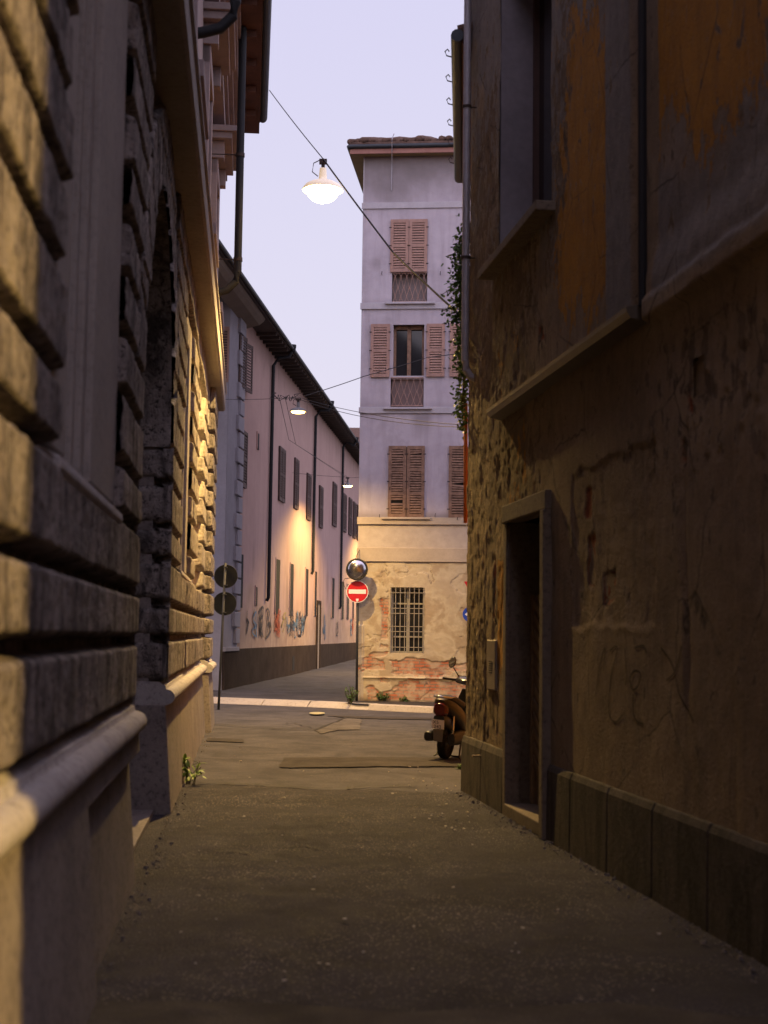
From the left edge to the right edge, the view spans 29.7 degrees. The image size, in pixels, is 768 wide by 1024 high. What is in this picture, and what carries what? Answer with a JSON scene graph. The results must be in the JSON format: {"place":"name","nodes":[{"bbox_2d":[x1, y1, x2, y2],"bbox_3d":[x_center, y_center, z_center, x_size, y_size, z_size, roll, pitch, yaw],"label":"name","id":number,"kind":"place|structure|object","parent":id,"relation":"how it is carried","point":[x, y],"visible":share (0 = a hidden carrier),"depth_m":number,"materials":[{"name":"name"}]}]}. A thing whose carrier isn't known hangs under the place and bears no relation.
{"place":"outdoors","nodes":[
{"label":"outdoors","id":0,"kind":"place"},
{"bbox_2d":[213,659,355,703],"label":"side street","id":1,"kind":"structure","parent":0,"point":[329,683],"depth_m":42.30,"materials":[{"name":"grey asphalt"}]},
{"bbox_2d":[205,305,229,689],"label":"grey house","id":2,"kind":"structure","parent":1,"relation":"on","point":[219,538],"depth_m":39.96,"materials":[{"name":"paint"}]},
{"bbox_2d":[226,397,294,399],"bbox_3d":[-3.344,-2.900,36.873,0.012,1.404,9.449,2,-5,-18],"label":"overhead wire","id":3,"kind":"object","parent":2,"relation":"attached to","point":[249,399],"visible":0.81,"depth_m":37.74,"materials":[{"name":"rubber"}]},
{"bbox_2d":[289,398,306,413],"bbox_3d":[-1.915,-2.368,32.313,0.388,0.343,0.389,1,-5,0],"label":"street lamp","id":4,"kind":"object","parent":3,"relation":"hanging from","point":[298,409],"visible":1,"depth_m":32.22,"materials":[{"name":"metal"}]},
{"bbox_2d":[299,399,455,426],"bbox_3d":[-0.291,-1.912,27.259,0.012,2.049,10.520,2,-5,-18],"label":"overhead wire","id":5,"kind":"object","parent":4,"relation":"attached to","point":[379,419],"visible":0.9,"depth_m":26.28,"materials":[{"name":"rubber"}]},
{"bbox_2d":[299,397,459,424],"bbox_3d":[-0.291,-1.947,27.262,0.012,2.059,10.520,2,-5,-18],"label":"overhead wire","id":6,"kind":"object","parent":4,"relation":"attached to","point":[379,415],"visible":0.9,"depth_m":26.61,"materials":[{"name":"rubber"}]},
{"bbox_2d":[345,685,358,702],"bbox_3d":[-0.739,4.156,33.073,0.370,0.432,0.387,1,-5,0],"label":"weed","id":7,"kind":"object","parent":1,"relation":"on","point":[352,696],"visible":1,"depth_m":33.06,"materials":[{"name":"green plant"}]},
{"bbox_2d":[350,428,359,442],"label":"house","id":8,"kind":"structure","parent":1,"relation":"on","point":[356,432],"depth_m":115.21,"materials":[{"name":"concrete"}]},
{"bbox_2d":[184,704,463,792],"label":"road","id":9,"kind":"structure","parent":0,"point":[260,754],"depth_m":21.35,"materials":[{"name":"asphalt"}]},
{"bbox_2d":[182,754,206,783],"bbox_3d":[-2.143,2.860,16.147,0.381,0.379,0.389,1,-5,0],"label":"weed","id":10,"kind":"object","parent":9,"relation":"on","point":[186,763],"visible":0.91,"depth_m":16.14,"materials":[{"name":"green plant"}]},
{"bbox_2d":[207,737,243,741],"bbox_3d":[-2.511,3.601,22.884,0.674,0.005,0.869,1,-5,0],"label":"asphalt patch","id":11,"kind":"object","parent":9,"relation":"on","point":[225,739],"visible":1,"depth_m":22.91,"materials":[{"name":"asphalt"}]},
{"bbox_2d":[214,563,237,709],"bbox_3d":[-3.553,2.765,32.154,0.536,3.271,0.105,1,-5,0],"label":"sign post","id":12,"kind":"object","parent":9,"relation":"on","point":[225,576],"visible":0.94,"depth_m":32.26,"materials":[{"name":"grey metal"}]},
{"bbox_2d":[189,780,289,786],"bbox_3d":[-1.557,3.041,16.227,1.400,0.006,0.244,-1,-5,24],"label":"road crack","id":13,"kind":"object","parent":9,"relation":"on","point":[232,782],"visible":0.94,"depth_m":16.30,"materials":[{"name":"black asphalt"}]},
{"bbox_2d":[218,717,346,729],"bbox_3d":[-2.010,3.988,27.493,2.136,0.016,4.223,0,-5,6],"label":"road crack","id":14,"kind":"object","parent":9,"relation":"on","point":[308,729],"visible":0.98,"depth_m":26.12,"materials":[{"name":"black asphalt"}]},
{"bbox_2d":[199,782,398,788],"bbox_3d":[-0.844,3.034,16.043,2.448,0.007,0.539,1,-5,0],"label":"road crack","id":15,"kind":"object","parent":9,"relation":"on","point":[294,786],"visible":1,"depth_m":16.17,"materials":[{"name":"black asphalt"}]},
{"bbox_2d":[309,712,324,713],"bbox_3d":[-1.409,4.240,30.506,0.330,0.008,0.840,1,-5,0],"label":"cover plate","id":16,"kind":"object","parent":9,"relation":"on","point":[316,713],"visible":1,"depth_m":30.38,"materials":[{"name":"beige metal"}]},
{"bbox_2d":[213,697,433,712],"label":"kerb","id":17,"kind":"structure","parent":9,"relation":"on","point":[336,705],"depth_m":33.40,"materials":[{"name":"stone"}]},
{"bbox_2d":[316,718,361,733],"bbox_3d":[-0.812,3.961,26.890,0.779,0.016,4.962,1,-5,0],"label":"asphalt patch","id":18,"kind":"object","parent":9,"relation":"on","point":[348,723],"visible":1,"depth_m":26.71,"materials":[{"name":"grey asphalt"}]},
{"bbox_2d":[279,757,460,767],"bbox_3d":[-0.120,3.318,19.231,2.648,0.018,1.595,1,-5,-8],"label":"asphalt patch","id":19,"kind":"object","parent":9,"relation":"on","point":[290,762],"visible":0.92,"depth_m":19.18,"materials":[{"name":"asphalt"}]},
{"bbox_2d":[326,715,433,719],"bbox_3d":[-0.112,4.196,29.536,2.484,0.014,0.740,0,-5,12],"label":"asphalt patch","id":20,"kind":"object","parent":9,"relation":"on","point":[386,717],"visible":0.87,"depth_m":29.61,"materials":[{"name":"grey asphalt"}]},
{"bbox_2d":[347,134,468,701],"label":"corner house","id":21,"kind":"structure","parent":9,"relation":"on","point":[412,548],"depth_m":34.77,"materials":[{"name":"beige paint"}]},
{"bbox_2d":[305,354,453,395],"bbox_3d":[0.011,-3.193,33.594,4.261,1.467,0.428,3,-6,-29],"label":"overhead wire","id":22,"kind":"object","parent":21,"relation":"attached to","point":[377,372],"visible":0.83,"depth_m":33.39,"materials":[{"name":"rubber"}]},
{"bbox_2d":[381,446,430,519],"bbox_3d":[0.540,-0.703,34.653,1.170,1.770,0.150,0,-5,5],"label":"window","id":23,"kind":"structure","parent":21,"relation":"in","point":[406,464],"depth_m":34.64,"materials":[{"name":"brown wood"}]},
{"bbox_2d":[388,587,424,652],"bbox_3d":[0.567,2.583,34.584,0.890,1.630,0.422,0,-5,5],"label":"window","id":24,"kind":"structure","parent":21,"relation":"in","point":[406,632],"depth_m":34.61,"materials":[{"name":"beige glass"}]},
{"bbox_2d":[369,323,445,409],"bbox_3d":[0.561,-3.505,35.050,1.848,2.120,0.596,1,-5,0],"label":"window","id":25,"kind":"structure","parent":21,"relation":"in","point":[407,383],"depth_m":34.96,"materials":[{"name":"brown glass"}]},
{"bbox_2d":[385,219,434,303],"bbox_3d":[0.658,-6.056,35.248,1.200,2.100,0.460,0,-5,5],"label":"window","id":26,"kind":"structure","parent":21,"relation":"in","point":[408,288],"depth_m":35.14,"materials":[{"name":"brown wood"}]},
{"bbox_2d":[448,323,460,376],"bbox_3d":[1.805,-3.897,34.795,0.510,1.290,0.041,0,-5,5],"label":"window","id":27,"kind":"structure","parent":21,"relation":"in","point":[452,350],"depth_m":34.80,"materials":[{"name":"wood"}]},
{"bbox_2d":[447,446,467,517],"bbox_3d":[1.978,-0.719,34.542,0.925,1.720,0.109,0,-5,5],"label":"window","id":28,"kind":"structure","parent":21,"relation":"in","point":[455,509],"depth_m":34.53,"materials":[{"name":"brown wood"}]},
{"bbox_2d":[424,657,465,758],"bbox_3d":[1.069,2.751,20.418,0.731,1.405,1.923,-3,-6,35],"label":"motor scooter","id":29,"kind":"object","parent":9,"relation":"on","point":[447,733],"visible":0.75,"depth_m":19.71,"materials":[{"name":"metal"}]},
{"bbox_2d":[444,24,472,522],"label":"wing","id":30,"kind":"structure","parent":9,"relation":"on","point":[457,49],"depth_m":17.66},
{"bbox_2d":[219,0,463,427],"label":"sky","id":31,"kind":"structure","parent":0,"point":[341,70],"materials":[{"name":"purple"}]},
{"bbox_2d":[353,698,433,705],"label":"sidewalk","id":32,"kind":"structure","parent":0,"point":[406,703],"depth_m":33.45,"materials":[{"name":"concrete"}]},
{"bbox_2d":[343,550,367,700],"bbox_3d":[-0.692,2.609,34.295,0.548,3.777,0.498,3,-5,-22],"label":"sign post","id":33,"kind":"object","parent":32,"relation":"on","point":[357,571],"visible":0.99,"depth_m":34.27,"materials":[{"name":"grey metal"}]},
{"bbox_2d":[376,691,390,700],"bbox_3d":[-0.016,4.352,34.217,0.413,0.316,0.428,1,-5,0],"label":"weed","id":34,"kind":"object","parent":32,"relation":"on","point":[380,697],"visible":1,"depth_m":34.20,"materials":[{"name":"green plant"}]},
{"bbox_2d":[399,695,408,701],"bbox_3d":[0.492,4.416,34.190,0.280,0.222,0.262,1,-5,0],"label":"weed","id":35,"kind":"object","parent":32,"relation":"on","point":[404,699],"visible":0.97,"depth_m":34.16,"materials":[{"name":"green plant"}]},
{"bbox_2d":[463,581,466,620],"bbox_3d":[2.107,3.051,33.894,0.544,2.900,0.104,1,-5,0],"label":"sign post","id":36,"kind":"object","parent":32,"relation":"on","point":[465,614],"visible":0.16,"depth_m":33.91,"materials":[{"name":"blue metal"}]},
{"bbox_2d":[95,725,767,1015],"bbox_3d":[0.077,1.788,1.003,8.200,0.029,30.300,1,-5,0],"label":"alley pavement","id":37,"kind":"structure","parent":0,"point":[588,942],"depth_m":8.64,"materials":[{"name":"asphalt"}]},
{"bbox_2d":[169,747,660,990],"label":"litter","id":38,"kind":"object","parent":37,"relation":"on","point":[409,857],"visible":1,"depth_m":12.02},
{"label":"ground","id":39,"kind":"structure","parent":0,"visible":0},
{"bbox_2d":[0,0,271,1023],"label":"stone palazzo","id":40,"kind":"structure","parent":39,"relation":"on","point":[126,126],"depth_m":7.52,"materials":[{"name":"brown stone"}]},
{"bbox_2d":[35,0,127,523],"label":"window","id":41,"kind":"structure","parent":40,"relation":"in","point":[84,451],"depth_m":7.22,"materials":[{"name":"stone"}]},
{"bbox_2d":[171,317,191,581],"bbox_3d":[-2.571,-0.779,17.253,0.499,3.200,2.370,1,-5,-5],"label":"window","id":42,"kind":"structure","parent":40,"relation":"in","point":[182,541],"depth_m":17.86,"materials":[{"name":"stone"}]},
{"bbox_2d":[194,0,208,139],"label":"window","id":43,"kind":"structure","parent":40,"relation":"in","point":[196,2],"depth_m":15.00,"materials":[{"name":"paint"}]},
{"bbox_2d":[203,1,235,267],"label":"window","id":44,"kind":"structure","parent":40,"relation":"in","point":[219,54],"depth_m":20.47,"materials":[{"name":"paint"}]},
{"bbox_2d":[211,124,236,333],"bbox_3d":[-2.850,-4.714,25.392,0.480,3.510,2.160,1,-5,-5],"label":"window","id":45,"kind":"structure","parent":40,"relation":"in","point":[224,137],"depth_m":24.64,"materials":[{"name":"paint"}]},
{"bbox_2d":[269,90,322,158],"bbox_3d":[-1.537,-6.673,24.750,0.016,2.572,3.990,2,-5,-17],"label":"overhead wire","id":46,"kind":"object","parent":40,"relation":"attached to","point":[296,125],"visible":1,"depth_m":24.55,"materials":[{"name":"rubber"}]},
{"bbox_2d":[302,159,342,203],"bbox_3d":[-0.960,-5.197,22.719,0.638,0.698,0.638,1,-5,0],"label":"street lamp","id":47,"kind":"object","parent":46,"relation":"hanging from","point":[322,189],"visible":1,"depth_m":22.55,"materials":[{"name":"white glass"}]},
{"bbox_2d":[323,158,457,313],"bbox_3d":[0.057,-3.848,19.615,0.147,3.915,6.322,2,-5,-18],"label":"overhead wire","id":48,"kind":"object","parent":47,"relation":"attached to","point":[405,264],"visible":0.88,"depth_m":19.77,"materials":[{"name":"rubber"}]},
{"bbox_2d":[218,239,359,689],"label":"pink house","id":49,"kind":"structure","parent":39,"relation":"on","point":[291,541],"depth_m":49.82,"materials":[{"name":"paint"}]},
{"bbox_2d":[237,553,243,607],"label":"window","id":50,"kind":"structure","parent":49,"relation":"in","point":[242,562],"depth_m":42.57,"materials":[{"name":"pink paint"}]},
{"bbox_2d":[238,430,247,488],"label":"window","id":51,"kind":"structure","parent":49,"relation":"in","point":[245,433],"depth_m":42.80,"materials":[{"name":"grey wood"}]},
{"bbox_2d":[238,334,252,393],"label":"window","id":52,"kind":"structure","parent":49,"relation":"in","point":[248,346],"depth_m":42.30,"materials":[{"name":"wood"}]},
{"bbox_2d":[254,585,257,605],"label":"window","id":53,"kind":"structure","parent":49,"relation":"in","point":[256,587],"depth_m":45.13,"materials":[{"name":"pink paint"}]},
{"bbox_2d":[256,431,259,449],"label":"window","id":54,"kind":"structure","parent":49,"relation":"in","point":[257,433],"depth_m":45.20,"materials":[{"name":"pink paint"}]},
{"bbox_2d":[274,557,280,613],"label":"window","id":55,"kind":"structure","parent":49,"relation":"in","point":[278,561],"depth_m":49.50,"materials":[{"name":"pink paint"}]},
{"bbox_2d":[278,446,285,502],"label":"window","id":56,"kind":"structure","parent":49,"relation":"in","point":[282,452],"depth_m":50.23,"materials":[{"name":"wood"}]},
{"bbox_2d":[289,562,293,614],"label":"window","id":57,"kind":"structure","parent":49,"relation":"in","point":[291,582],"depth_m":52.95,"materials":[{"name":"pink paint"}]},
{"bbox_2d":[293,457,299,509],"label":"window","id":58,"kind":"structure","parent":49,"relation":"in","point":[296,462],"depth_m":53.88,"materials":[{"name":"wood"}]},
{"bbox_2d":[304,567,308,615],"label":"window","id":59,"kind":"structure","parent":49,"relation":"in","point":[306,569],"depth_m":57.22,"materials":[{"name":"pink paint"}]},
{"bbox_2d":[306,473,311,520],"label":"window","id":60,"kind":"structure","parent":49,"relation":"in","point":[308,477],"depth_m":57.49,"materials":[{"name":"wood"}]},
{"bbox_2d":[314,570,316,615],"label":"window","id":61,"kind":"structure","parent":49,"relation":"in","point":[315,572],"depth_m":60.12,"materials":[{"name":"pink paint"}]},
{"bbox_2d":[315,600,320,668],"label":"door","id":62,"kind":"structure","parent":49,"relation":"in","point":[318,618],"depth_m":61.14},
{"bbox_2d":[318,485,323,528],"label":"window","id":63,"kind":"structure","parent":49,"relation":"in","point":[321,490],"depth_m":61.67,"materials":[{"name":"wood"}]},
{"bbox_2d":[331,577,334,617],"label":"window","id":64,"kind":"structure","parent":49,"relation":"in","point":[333,578],"depth_m":66.53,"materials":[{"name":"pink paint"}]},
{"bbox_2d":[332,481,337,526],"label":"window","id":65,"kind":"structure","parent":49,"relation":"in","point":[334,486],"depth_m":66.83,"materials":[{"name":"wood"}]},
{"bbox_2d":[341,581,343,618],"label":"window","id":66,"kind":"structure","parent":49,"relation":"in","point":[342,608],"depth_m":70.96,"materials":[{"name":"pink paint"}]},
{"bbox_2d":[343,493,346,532],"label":"window","id":67,"kind":"structure","parent":49,"relation":"in","point":[345,496],"depth_m":71.62,"materials":[{"name":"wood"}]},
{"bbox_2d":[346,583,348,619],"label":"window","id":68,"kind":"structure","parent":49,"relation":"in","point":[347,599],"depth_m":73.38,"materials":[{"name":"grey paint"}]},
{"bbox_2d":[348,497,352,535],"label":"window","id":69,"kind":"structure","parent":49,"relation":"in","point":[350,502],"depth_m":74.28,"materials":[{"name":"wood"}]},
{"bbox_2d":[352,602,353,619],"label":"window","id":70,"kind":"structure","parent":49,"relation":"in","point":[352,602],"depth_m":76.28,"materials":[{"name":"grey paint"}]},
{"bbox_2d":[352,501,356,538],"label":"window","id":71,"kind":"structure","parent":49,"relation":"in","point":[354,504],"depth_m":76.52,"materials":[{"name":"wood"}]},
{"bbox_2d":[356,505,358,539],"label":"window","id":72,"kind":"structure","parent":49,"relation":"in","point":[357,505],"depth_m":78.28,"materials":[{"name":"grey wood"}]},
{"bbox_2d":[461,0,767,966],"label":"plaster house","id":73,"kind":"structure","parent":39,"relation":"on","point":[615,276],"depth_m":10.32,"materials":[{"name":"paint"}]},
{"bbox_2d":[440,214,468,446],"bbox_3d":[0.870,-2.102,16.632,0.467,2.701,0.874,1,-5,0],"label":"ivy","id":74,"kind":"object","parent":73,"relation":"attached to","point":[457,300],"visible":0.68,"depth_m":16.59,"materials":[{"name":"green plant"}]},
{"bbox_2d":[478,0,555,279],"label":"window","id":75,"kind":"structure","parent":73,"relation":"in","point":[525,188],"depth_m":14.90,"materials":[{"name":"grey glass"}]},
{"bbox_2d":[502,489,551,839],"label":"door","id":76,"kind":"structure","parent":73,"relation":"in","point":[531,815],"depth_m":13.78,"materials":[{"name":"wood"}]},
{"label":"overhead wire","id":77,"kind":"object","parent":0,"visible":0},
{"bbox_2d":[342,477,352,486],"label":"street lamp","id":78,"kind":"object","parent":77,"relation":"hanging from","point":[347,484],"visible":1,"depth_m":54.67,"materials":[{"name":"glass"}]},
{"bbox_2d":[279,398,347,478],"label":"overhead wire","id":79,"kind":"object","parent":78,"relation":"attached to","point":[297,445],"visible":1,"depth_m":43.50,"materials":[{"name":"rubber"}]},
{"bbox_2d":[286,403,346,476],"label":"overhead wire","id":80,"kind":"object","parent":78,"relation":"attached to","point":[302,448],"visible":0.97,"depth_m":43.65,"materials":[{"name":"rubber"}]},
{"bbox_2d":[270,392,299,400],"bbox_3d":[-2.188,-2.576,32.329,0.701,0.203,0.093,1,-5,0],"label":"cable tangle","id":81,"kind":"object","parent":80,"relation":"hanging from","point":[274,393],"visible":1,"depth_m":32.33,"materials":[{"name":"rubber"}]}
]}

